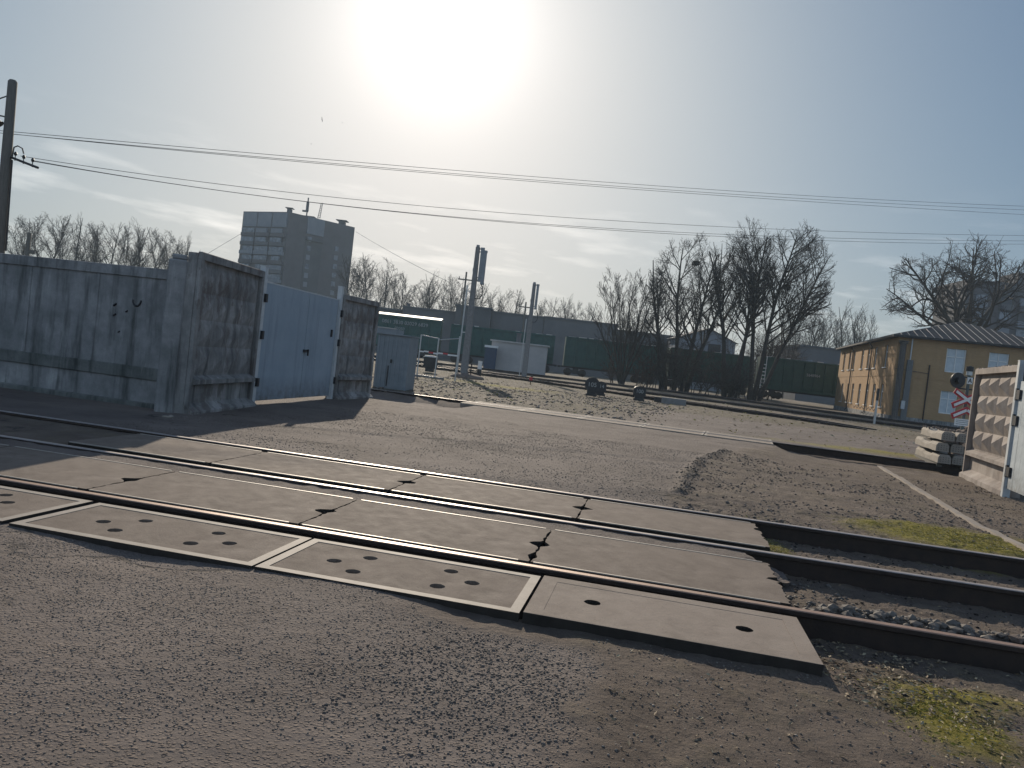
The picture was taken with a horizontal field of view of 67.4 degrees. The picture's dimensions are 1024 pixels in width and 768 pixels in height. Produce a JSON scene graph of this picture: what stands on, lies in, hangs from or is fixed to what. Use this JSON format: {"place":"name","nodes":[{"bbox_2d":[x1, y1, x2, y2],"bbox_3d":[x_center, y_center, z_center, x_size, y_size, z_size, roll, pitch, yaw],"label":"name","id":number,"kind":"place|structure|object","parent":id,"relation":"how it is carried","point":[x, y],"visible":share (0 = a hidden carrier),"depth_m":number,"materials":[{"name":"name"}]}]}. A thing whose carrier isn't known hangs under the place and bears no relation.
{"place":"outdoors","nodes":[
{"label":"outdoors","id":0,"kind":"place"},
{"bbox_2d":[0,438,788,582],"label":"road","id":1,"kind":"structure","parent":0,"point":[781,576],"depth_m":7.07,"materials":[{"name":"concrete"}]},
{"bbox_2d":[0,387,946,767],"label":"road","id":2,"kind":"structure","parent":0,"point":[212,741],"depth_m":3.63,"materials":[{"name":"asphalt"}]},
{"bbox_2d":[0,79,38,252],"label":"utility pole","id":3,"kind":"object","parent":2,"relation":"on","point":[7,157],"visible":0.99,"depth_m":20.79,"materials":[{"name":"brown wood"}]},
{"bbox_2d":[34,161,958,243],"bbox_3d":[10.817,-7.296,33.788,53.911,6.967,0.014,6,2,-28],"label":"power line","id":4,"kind":"object","parent":3,"relation":"attached to","point":[483,220],"visible":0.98,"depth_m":27.55,"materials":[{"name":"metal"}]},
{"bbox_2d":[0,130,1008,205],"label":"power line","id":5,"kind":"object","parent":3,"relation":"attached to","point":[456,170],"visible":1,"depth_m":26.53,"materials":[{"name":"metal"}]},
{"bbox_2d":[37,161,983,240],"bbox_3d":[10.806,-7.400,33.773,53.864,7.134,0.014,6,2,-28],"label":"power line","id":6,"kind":"object","parent":3,"relation":"attached to","point":[511,221],"visible":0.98,"depth_m":28.31,"materials":[{"name":"metal"}]},
{"bbox_2d":[14,134,1017,209],"bbox_3d":[9.962,-8.528,33.220,55.198,8.336,0.014,6,2,-28],"label":"power line","id":7,"kind":"object","parent":3,"relation":"attached to","point":[475,175],"visible":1,"depth_m":26.74,"materials":[{"name":"metal"}]},
{"bbox_2d":[17,134,1023,214],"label":"power line","id":8,"kind":"object","parent":3,"relation":"attached to","point":[480,177],"visible":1,"depth_m":26.92,"materials":[{"name":"metal"}]},
{"bbox_2d":[28,157,1023,235],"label":"power line","id":9,"kind":"object","parent":3,"relation":"attached to","point":[472,210],"visible":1,"depth_m":26.79,"materials":[{"name":"metal"}]},
{"bbox_2d":[0,253,167,408],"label":"concrete fence panel","id":10,"kind":"object","parent":2,"relation":"on","point":[82,329],"visible":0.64,"depth_m":12.53,"materials":[{"name":"grey concrete"}]},
{"bbox_2d":[154,254,187,412],"bbox_3d":[-5.319,-0.755,12.021,0.280,2.540,0.240,6,2,-14],"label":"concrete post","id":11,"kind":"object","parent":2,"relation":"on","point":[171,331],"visible":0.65,"depth_m":11.91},
{"bbox_2d":[173,251,264,414],"bbox_3d":[-4.927,-0.748,13.197,0.320,2.700,2.513,7,2,4],"label":"relief fence panel","id":12,"kind":"object","parent":2,"relation":"on","point":[223,299],"visible":0.94,"depth_m":12.83,"materials":[{"name":"concrete"}]},
{"bbox_2d":[252,265,268,401],"bbox_3d":[-4.790,-0.870,14.514,0.166,2.732,0.122,7,2,9],"label":"gate post","id":13,"kind":"object","parent":2,"relation":"on","point":[265,268],"visible":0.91,"depth_m":14.49,"materials":[{"name":"grey paint"}]},
{"bbox_2d":[255,281,338,400],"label":"gate","id":14,"kind":"structure","parent":13,"relation":"attached to","point":[297,347],"depth_m":16.18,"materials":[{"name":"metal"}]},
{"bbox_2d":[326,286,343,398],"bbox_3d":[-4.189,-0.942,18.290,0.166,2.772,0.122,7,2,9],"label":"gate post","id":15,"kind":"object","parent":2,"relation":"on","point":[340,313],"visible":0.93,"depth_m":18.25,"materials":[{"name":"grey paint"}]},
{"bbox_2d":[325,294,379,399],"bbox_3d":[-3.939,-0.817,19.274,0.320,2.680,1.923,7,2,16],"label":"relief fence panel","id":16,"kind":"object","parent":2,"relation":"on","point":[356,347],"visible":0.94,"depth_m":19.26,"materials":[{"name":"concrete"}]},
{"bbox_2d":[100,405,710,505],"bbox_3d":[-0.672,0.930,12.580,8.218,0.088,7.068,7,2,11],"label":"grit","id":17,"kind":"object","parent":2,"relation":"on","point":[616,494],"visible":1,"depth_m":11.81,"materials":[{"name":"gravel"}]},
{"bbox_2d":[251,614,594,767],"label":"grit","id":18,"kind":"object","parent":2,"relation":"on","point":[468,689],"visible":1,"depth_m":3.31,"materials":[{"name":"stone"}]},
{"bbox_2d":[915,454,941,466],"bbox_3d":[11.167,2.043,20.645,0.120,0.100,2.500,7,2,16],"label":"timber","id":19,"kind":"object","parent":2,"relation":"on","point":[928,460],"visible":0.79,"depth_m":20.30,"materials":[{"name":"brown wood"}]},
{"bbox_2d":[915,446,950,463],"bbox_3d":[11.222,1.888,20.504,0.300,0.220,2.706,7,2,17],"label":"concrete sleeper","id":20,"kind":"object","parent":19,"relation":"on","point":[930,454],"visible":1,"depth_m":19.81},
{"bbox_2d":[915,436,948,451],"bbox_3d":[11.233,1.595,20.576,0.300,0.220,2.706,7,2,18],"label":"concrete sleeper","id":21,"kind":"object","parent":20,"relation":"on","point":[927,442],"visible":1,"depth_m":19.86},
{"bbox_2d":[921,427,954,441],"bbox_3d":[11.338,1.318,20.483,0.300,0.220,2.706,7,2,18],"label":"concrete sleeper","id":22,"kind":"object","parent":21,"relation":"on","point":[939,434],"visible":0.99,"depth_m":19.69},
{"bbox_2d":[0,352,1023,767],"bbox_3d":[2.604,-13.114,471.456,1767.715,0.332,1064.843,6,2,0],"label":"ground","id":23,"kind":"structure","parent":0,"point":[758,748],"depth_m":4.35,"materials":[{"name":"gravel"}]},
{"bbox_2d":[7,214,43,255],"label":"bare tree","id":24,"kind":"object","parent":23,"relation":"on","point":[21,242],"visible":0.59,"depth_m":149.07,"materials":[{"name":"brown plant"}]},
{"bbox_2d":[14,212,74,259],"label":"bare tree","id":25,"kind":"object","parent":23,"relation":"on","point":[38,228],"visible":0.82,"depth_m":144.20,"materials":[{"name":"brown plant"}]},
{"bbox_2d":[0,486,92,523],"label":"crossing slab","id":26,"kind":"structure","parent":23,"relation":"on","point":[16,504],"depth_m":5.46,"materials":[{"name":"concrete"}]},
{"bbox_2d":[54,211,94,261],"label":"bare tree","id":27,"kind":"object","parent":23,"relation":"on","point":[77,250],"visible":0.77,"depth_m":143.81,"materials":[{"name":"brown plant"}]},
{"bbox_2d":[0,446,174,490],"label":"crossing slab","id":28,"kind":"structure","parent":23,"relation":"on","point":[76,472],"depth_m":6.80,"materials":[{"name":"concrete"}]},
{"bbox_2d":[72,221,112,262],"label":"bare tree","id":29,"kind":"object","parent":23,"relation":"on","point":[83,242],"visible":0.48,"depth_m":152.70,"materials":[{"name":"brown plant"}]},
{"bbox_2d":[83,223,131,264],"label":"bare tree","id":30,"kind":"object","parent":23,"relation":"on","point":[97,243],"visible":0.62,"depth_m":149.60,"materials":[{"name":"brown plant"}]},
{"bbox_2d":[107,219,150,266],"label":"bare tree","id":31,"kind":"object","parent":23,"relation":"on","point":[124,251],"visible":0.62,"depth_m":145.31,"materials":[{"name":"brown plant"}]},
{"bbox_2d":[127,228,166,268],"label":"bare tree","id":32,"kind":"object","parent":23,"relation":"on","point":[147,259],"visible":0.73,"depth_m":146.54,"materials":[{"name":"brown plant"}]},
{"bbox_2d":[9,503,311,568],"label":"crossing slab","id":33,"kind":"structure","parent":23,"relation":"on","point":[151,533],"depth_m":5.04,"materials":[{"name":"concrete"}]},
{"bbox_2d":[141,227,183,269],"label":"bare tree","id":34,"kind":"object","parent":23,"relation":"on","point":[169,248],"visible":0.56,"depth_m":148.93,"materials":[{"name":"brown plant"}]},
{"bbox_2d":[68,434,263,465],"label":"crossing slab","id":35,"kind":"structure","parent":23,"relation":"on","point":[177,450],"depth_m":8.43,"materials":[{"name":"concrete"}]},
{"bbox_2d":[88,471,355,525],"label":"crossing slab","id":36,"kind":"structure","parent":23,"relation":"on","point":[289,506],"depth_m":6.37,"materials":[{"name":"concrete"}]},
{"bbox_2d":[238,198,354,297],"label":"tower block","id":37,"kind":"structure","parent":23,"relation":"on","point":[289,248],"depth_m":234.38,"materials":[{"name":"concrete"}]},
{"bbox_2d":[210,452,422,493],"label":"crossing slab","id":38,"kind":"structure","parent":23,"relation":"on","point":[367,478],"depth_m":8.09,"materials":[{"name":"concrete"}]},
{"bbox_2d":[333,254,375,297],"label":"bare tree","id":39,"kind":"object","parent":23,"relation":"on","point":[347,279],"visible":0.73,"depth_m":161.20,"materials":[{"name":"brown plant"}]},
{"bbox_2d":[347,254,399,301],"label":"bare tree","id":40,"kind":"object","parent":23,"relation":"on","point":[370,293],"visible":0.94,"depth_m":158.88,"materials":[{"name":"brown plant"}]},
{"bbox_2d":[373,327,419,390],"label":"metal shed","id":41,"kind":"structure","parent":23,"relation":"on","point":[396,359],"depth_m":26.36,"materials":[{"name":"grey metal"}]},
{"bbox_2d":[255,538,540,621],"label":"crossing slab","id":42,"kind":"structure","parent":23,"relation":"on","point":[495,593],"depth_m":4.74,"materials":[{"name":"concrete"}]},
{"bbox_2d":[387,273,415,308],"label":"bare tree","id":43,"kind":"object","parent":23,"relation":"on","point":[406,299],"visible":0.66,"depth_m":167.96,"materials":[{"name":"brown plant"}]},
{"bbox_2d":[376,312,443,357],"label":"goods wagon","id":44,"kind":"object","parent":23,"relation":"on","point":[413,325],"visible":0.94,"depth_m":95.87,"materials":[{"name":"green paint"}]},
{"bbox_2d":[407,280,442,308],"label":"bare tree","id":45,"kind":"object","parent":23,"relation":"on","point":[423,297],"visible":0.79,"depth_m":166.27,"materials":[{"name":"brown plant"}]},
{"bbox_2d":[300,500,550,563],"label":"crossing slab","id":46,"kind":"structure","parent":23,"relation":"on","point":[503,540],"depth_m":6.04,"materials":[{"name":"concrete"}]},
{"bbox_2d":[402,305,455,359],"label":"hall","id":47,"kind":"structure","parent":23,"relation":"on","point":[447,317],"depth_m":149.72,"materials":[{"name":"grey concrete"}]},
{"bbox_2d":[415,335,459,380],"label":"temporary fence","id":48,"kind":"object","parent":23,"relation":"on","point":[433,377],"visible":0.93,"depth_m":41.37,"materials":[{"name":"metal"}]},
{"bbox_2d":[438,274,468,310],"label":"bare tree","id":49,"kind":"object","parent":23,"relation":"on","point":[451,293],"visible":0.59,"depth_m":159.56,"materials":[{"name":"brown plant"}]},
{"bbox_2d":[456,245,487,372],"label":"loudspeaker pole","id":50,"kind":"object","parent":23,"relation":"on","point":[469,322],"visible":0.94,"depth_m":50.05,"materials":[{"name":"concrete"}]},
{"bbox_2d":[450,304,493,363],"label":"hall","id":51,"kind":"structure","parent":23,"relation":"on","point":[482,316],"depth_m":147.70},
{"bbox_2d":[390,475,586,521],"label":"crossing slab","id":52,"kind":"structure","parent":23,"relation":"on","point":[511,499],"depth_m":7.73,"materials":[{"name":"concrete"}]},
{"bbox_2d":[483,345,497,368],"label":"toilet booth","id":53,"kind":"object","parent":23,"relation":"on","point":[490,355],"visible":0.82,"depth_m":88.26,"materials":[{"name":"blue plastic"}]},
{"bbox_2d":[444,324,556,372],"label":"goods wagon","id":54,"kind":"object","parent":23,"relation":"on","point":[481,337],"visible":0.5,"depth_m":95.87,"materials":[{"name":"green paint"}]},
{"bbox_2d":[0,477,1023,674],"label":"rail","id":55,"kind":"object","parent":23,"relation":"on","point":[900,640],"visible":0.5,"depth_m":5.04,"materials":[{"name":"metal"}]},
{"bbox_2d":[0,435,1023,614],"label":"rail","id":56,"kind":"object","parent":23,"relation":"on","point":[991,597],"visible":0.36,"depth_m":6.52,"materials":[{"name":"metal"}]},
{"bbox_2d":[0,410,1023,578],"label":"rail","id":57,"kind":"object","parent":23,"relation":"on","point":[916,552],"visible":0.43,"depth_m":8.03,"materials":[{"name":"metal"}]},
{"bbox_2d":[491,311,544,333],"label":"hall","id":58,"kind":"structure","parent":23,"relation":"on","point":[507,321],"depth_m":149.69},
{"bbox_2d":[490,333,549,374],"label":"hut","id":59,"kind":"object","parent":23,"relation":"on","point":[508,356],"visible":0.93,"depth_m":89.72,"materials":[{"name":"paint"}]},
{"bbox_2d":[372,374,685,421],"bbox_3d":[-0.261,0.360,34.664,16.716,0.200,22.566,7,2,11],"label":"grit","id":60,"kind":"object","parent":23,"relation":"on","point":[588,412],"visible":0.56,"depth_m":32.34,"materials":[{"name":"gravel"}]},
{"bbox_2d":[519,282,539,376],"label":"loudspeaker pole","id":61,"kind":"object","parent":23,"relation":"on","point":[528,339],"visible":0.86,"depth_m":67.35,"materials":[{"name":"concrete"}]},
{"bbox_2d":[542,316,617,377],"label":"hall","id":62,"kind":"structure","parent":23,"relation":"on","point":[560,329],"depth_m":149.72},
{"bbox_2d":[557,336,657,384],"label":"goods wagon","id":63,"kind":"object","parent":23,"relation":"on","point":[581,353],"visible":0.62,"depth_m":95.89,"materials":[{"name":"green paint"}]},
{"bbox_2d":[374,359,866,429],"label":"rail","id":64,"kind":"object","parent":23,"relation":"on","point":[687,403],"visible":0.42,"depth_m":46.03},
{"bbox_2d":[374,358,876,429],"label":"rail","id":65,"kind":"object","parent":23,"relation":"on","point":[701,403],"visible":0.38,"depth_m":45.27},
{"bbox_2d":[589,267,669,384],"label":"bare tree","id":66,"kind":"object","parent":23,"relation":"on","point":[621,377],"visible":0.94,"depth_m":86.88,"materials":[{"name":"brown plant"}]},
{"bbox_2d":[599,353,666,386],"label":"bush","id":67,"kind":"object","parent":23,"relation":"on","point":[610,374],"visible":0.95,"depth_m":85.03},
{"bbox_2d":[371,370,932,450],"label":"dry grass","id":68,"kind":"structure","parent":23,"relation":"on","point":[663,407],"depth_m":34.36,"materials":[{"name":"beige plant"}]},
{"bbox_2d":[530,529,790,606],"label":"crossing slab","id":69,"kind":"structure","parent":23,"relation":"on","point":[734,577],"depth_m":5.70,"materials":[{"name":"concrete"}]},
{"bbox_2d":[371,389,961,474],"bbox_3d":[5.171,1.429,21.247,30.982,0.205,0.130,7,2,17],"label":"rail","id":70,"kind":"object","parent":23,"relation":"on","point":[899,462],"visible":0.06,"depth_m":20.13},
{"bbox_2d":[374,355,964,429],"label":"rail","id":71,"kind":"object","parent":23,"relation":"on","point":[845,414],"visible":0.69,"depth_m":72.57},
{"bbox_2d":[416,363,922,429],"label":"rail","id":72,"kind":"object","parent":23,"relation":"on","point":[797,412],"visible":0.4,"depth_m":56.77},
{"bbox_2d":[627,312,715,392],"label":"bush","id":73,"kind":"object","parent":23,"relation":"on","point":[683,368],"visible":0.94,"depth_m":84.36,"materials":[{"name":"brown plant"}]},
{"bbox_2d":[522,575,823,676],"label":"crossing slab","id":74,"kind":"structure","parent":23,"relation":"on","point":[742,635],"depth_m":4.36,"materials":[{"name":"concrete"}]},
{"bbox_2d":[577,499,769,551],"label":"crossing slab","id":75,"kind":"structure","parent":23,"relation":"on","point":[729,532],"depth_m":7.39,"materials":[{"name":"concrete"}]},
{"bbox_2d":[644,231,736,391],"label":"bare tree","id":76,"kind":"object","parent":23,"relation":"on","point":[695,315],"visible":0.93,"depth_m":85.89,"materials":[{"name":"brown plant"}]},
{"bbox_2d":[667,329,737,391],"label":"house","id":77,"kind":"structure","parent":23,"relation":"on","point":[714,342],"depth_m":124.73,"materials":[{"name":"black paint"}]},
{"bbox_2d":[666,347,749,394],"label":"goods wagon","id":78,"kind":"object","parent":23,"relation":"on","point":[732,359],"visible":0.19,"depth_m":95.86,"materials":[{"name":"green paint"}]},
{"bbox_2d":[692,352,732,396],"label":"bush","id":79,"kind":"object","parent":23,"relation":"on","point":[705,377],"visible":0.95,"depth_m":84.46,"materials":[{"name":"brown plant"}]},
{"bbox_2d":[709,355,768,400],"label":"bush","id":80,"kind":"object","parent":23,"relation":"on","point":[739,387],"visible":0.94,"depth_m":84.80,"materials":[{"name":"brown plant"}]},
{"bbox_2d":[709,217,777,397],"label":"bare tree","id":81,"kind":"object","parent":23,"relation":"on","point":[742,281],"visible":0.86,"depth_m":85.91,"materials":[{"name":"brown plant"}]},
{"bbox_2d":[710,324,809,399],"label":"tree","id":82,"kind":"object","parent":23,"relation":"on","point":[771,351],"visible":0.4,"depth_m":103.70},
{"bbox_2d":[744,219,836,401],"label":"bare tree","id":83,"kind":"object","parent":23,"relation":"on","point":[809,311],"visible":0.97,"depth_m":84.31,"materials":[{"name":"brown plant"}]},
{"bbox_2d":[562,637,1023,767],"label":"grit","id":84,"kind":"object","parent":23,"relation":"on","point":[726,713],"visible":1,"depth_m":3.38,"materials":[{"name":"gravel"}]},
{"bbox_2d":[754,356,838,398],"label":"goods wagon","id":85,"kind":"object","parent":23,"relation":"on","point":[789,375],"visible":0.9,"depth_m":95.88,"materials":[{"name":"green paint"}]},
{"bbox_2d":[769,344,840,404],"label":"hall","id":86,"kind":"structure","parent":23,"relation":"on","point":[827,355],"depth_m":139.73,"materials":[{"name":"metal"}]},
{"bbox_2d":[785,312,825,355],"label":"bare tree","id":87,"kind":"object","parent":23,"relation":"on","point":[814,336],"visible":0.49,"depth_m":141.58,"materials":[{"name":"brown plant"}]},
{"bbox_2d":[595,649,1023,767],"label":"leaf litter","id":88,"kind":"object","parent":23,"relation":"on","point":[679,681],"visible":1,"depth_m":3.35,"materials":[{"name":"brown plant"}]},
{"bbox_2d":[802,307,847,347],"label":"bare tree","id":89,"kind":"object","parent":23,"relation":"on","point":[825,330],"visible":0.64,"depth_m":153.29,"materials":[{"name":"brown plant"}]},
{"bbox_2d":[780,580,870,618],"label":"ballast","id":90,"kind":"structure","parent":23,"relation":"on","point":[809,603],"depth_m":5.99,"materials":[{"name":"gravel"}]},
{"bbox_2d":[672,449,1023,548],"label":"grit","id":91,"kind":"object","parent":23,"relation":"on","point":[868,515],"visible":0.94,"depth_m":11.37,"materials":[{"name":"gravel"}]},
{"bbox_2d":[830,300,866,347],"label":"bare tree","id":92,"kind":"object","parent":23,"relation":"on","point":[841,337],"visible":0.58,"depth_m":150.01,"materials":[{"name":"brown plant"}]},
{"bbox_2d":[847,306,877,344],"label":"bare tree","id":93,"kind":"object","parent":23,"relation":"on","point":[853,330],"visible":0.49,"depth_m":149.26,"materials":[{"name":"brown plant"}]},
{"bbox_2d":[746,508,1023,767],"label":"moss","id":94,"kind":"object","parent":23,"relation":"on","point":[945,700],"visible":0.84,"depth_m":3.83,"materials":[{"name":"green plant"}]},
{"bbox_2d":[781,543,1023,636],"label":"grit","id":95,"kind":"object","parent":23,"relation":"on","point":[836,598],"visible":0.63,"depth_m":6.43,"materials":[{"name":"gravel"}]},
{"bbox_2d":[802,603,1023,674],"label":"ballast","id":96,"kind":"structure","parent":23,"relation":"on","point":[954,627],"depth_m":5.11,"materials":[{"name":"gravel"}]},
{"bbox_2d":[810,639,1023,732],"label":"leaf litter","id":97,"kind":"object","parent":23,"relation":"on","point":[862,680],"visible":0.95,"depth_m":4.14,"materials":[{"name":"brown plant"}]},
{"bbox_2d":[833,322,1023,426],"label":"yellow building","id":98,"kind":"structure","parent":23,"relation":"on","point":[908,374],"depth_m":65.07,"materials":[{"name":"paint"}]},
{"bbox_2d":[938,391,956,413],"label":"window","id":99,"kind":"structure","parent":98,"relation":"in","point":[946,397],"depth_m":64.66,"materials":[{"name":"glass"}]},
{"bbox_2d":[944,348,966,373],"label":"window","id":100,"kind":"structure","parent":98,"relation":"in","point":[955,358],"depth_m":64.49,"materials":[{"name":"glass"}]},
{"bbox_2d":[988,352,1008,366],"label":"window","id":101,"kind":"structure","parent":98,"relation":"in","point":[995,359],"depth_m":63.74,"materials":[{"name":"white paint"}]},
{"bbox_2d":[877,465,1023,550],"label":"steel strip","id":102,"kind":"object","parent":23,"relation":"on","point":[974,523],"visible":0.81,"depth_m":10.98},
{"bbox_2d":[881,230,1023,330],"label":"bare tree","id":103,"kind":"object","parent":23,"relation":"on","point":[968,312],"visible":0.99,"depth_m":97.76,"materials":[{"name":"brown plant"}]},
{"bbox_2d":[950,366,973,429],"bbox_3d":[19.457,0.948,32.922,1.770,3.450,0.410,6,2,-8],"label":"crossing signal","id":104,"kind":"object","parent":23,"relation":"on","point":[957,380],"visible":0.65,"depth_m":32.81,"materials":[{"name":"black paint"}]},
{"bbox_2d":[932,272,1023,336],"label":"tower block","id":105,"kind":"structure","parent":23,"relation":"on","point":[1017,330],"depth_m":148.44,"materials":[{"name":"brick"}]},
{"bbox_2d":[959,365,1019,498],"bbox_3d":[9.795,0.919,15.620,0.320,2.568,3.292,7,2,19],"label":"relief fence panel","id":106,"kind":"object","parent":23,"relation":"on","point":[988,426],"visible":0.84,"depth_m":15.73,"materials":[{"name":"concrete"}]},
{"bbox_2d":[1000,360,1023,497],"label":"gate post","id":107,"kind":"object","parent":23,"relation":"on","point":[1005,492],"visible":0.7,"depth_m":13.92,"materials":[{"name":"grey paint"}]},
{"bbox_2d":[1004,375,1023,495],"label":"gate","id":108,"kind":"structure","parent":107,"relation":"attached to","point":[1014,472],"depth_m":13.60,"materials":[{"name":"white paint"}]},
{"bbox_2d":[0,0,1023,384],"label":"sky","id":109,"kind":"structure","parent":0,"point":[904,101],"materials":[{"name":"blue"}]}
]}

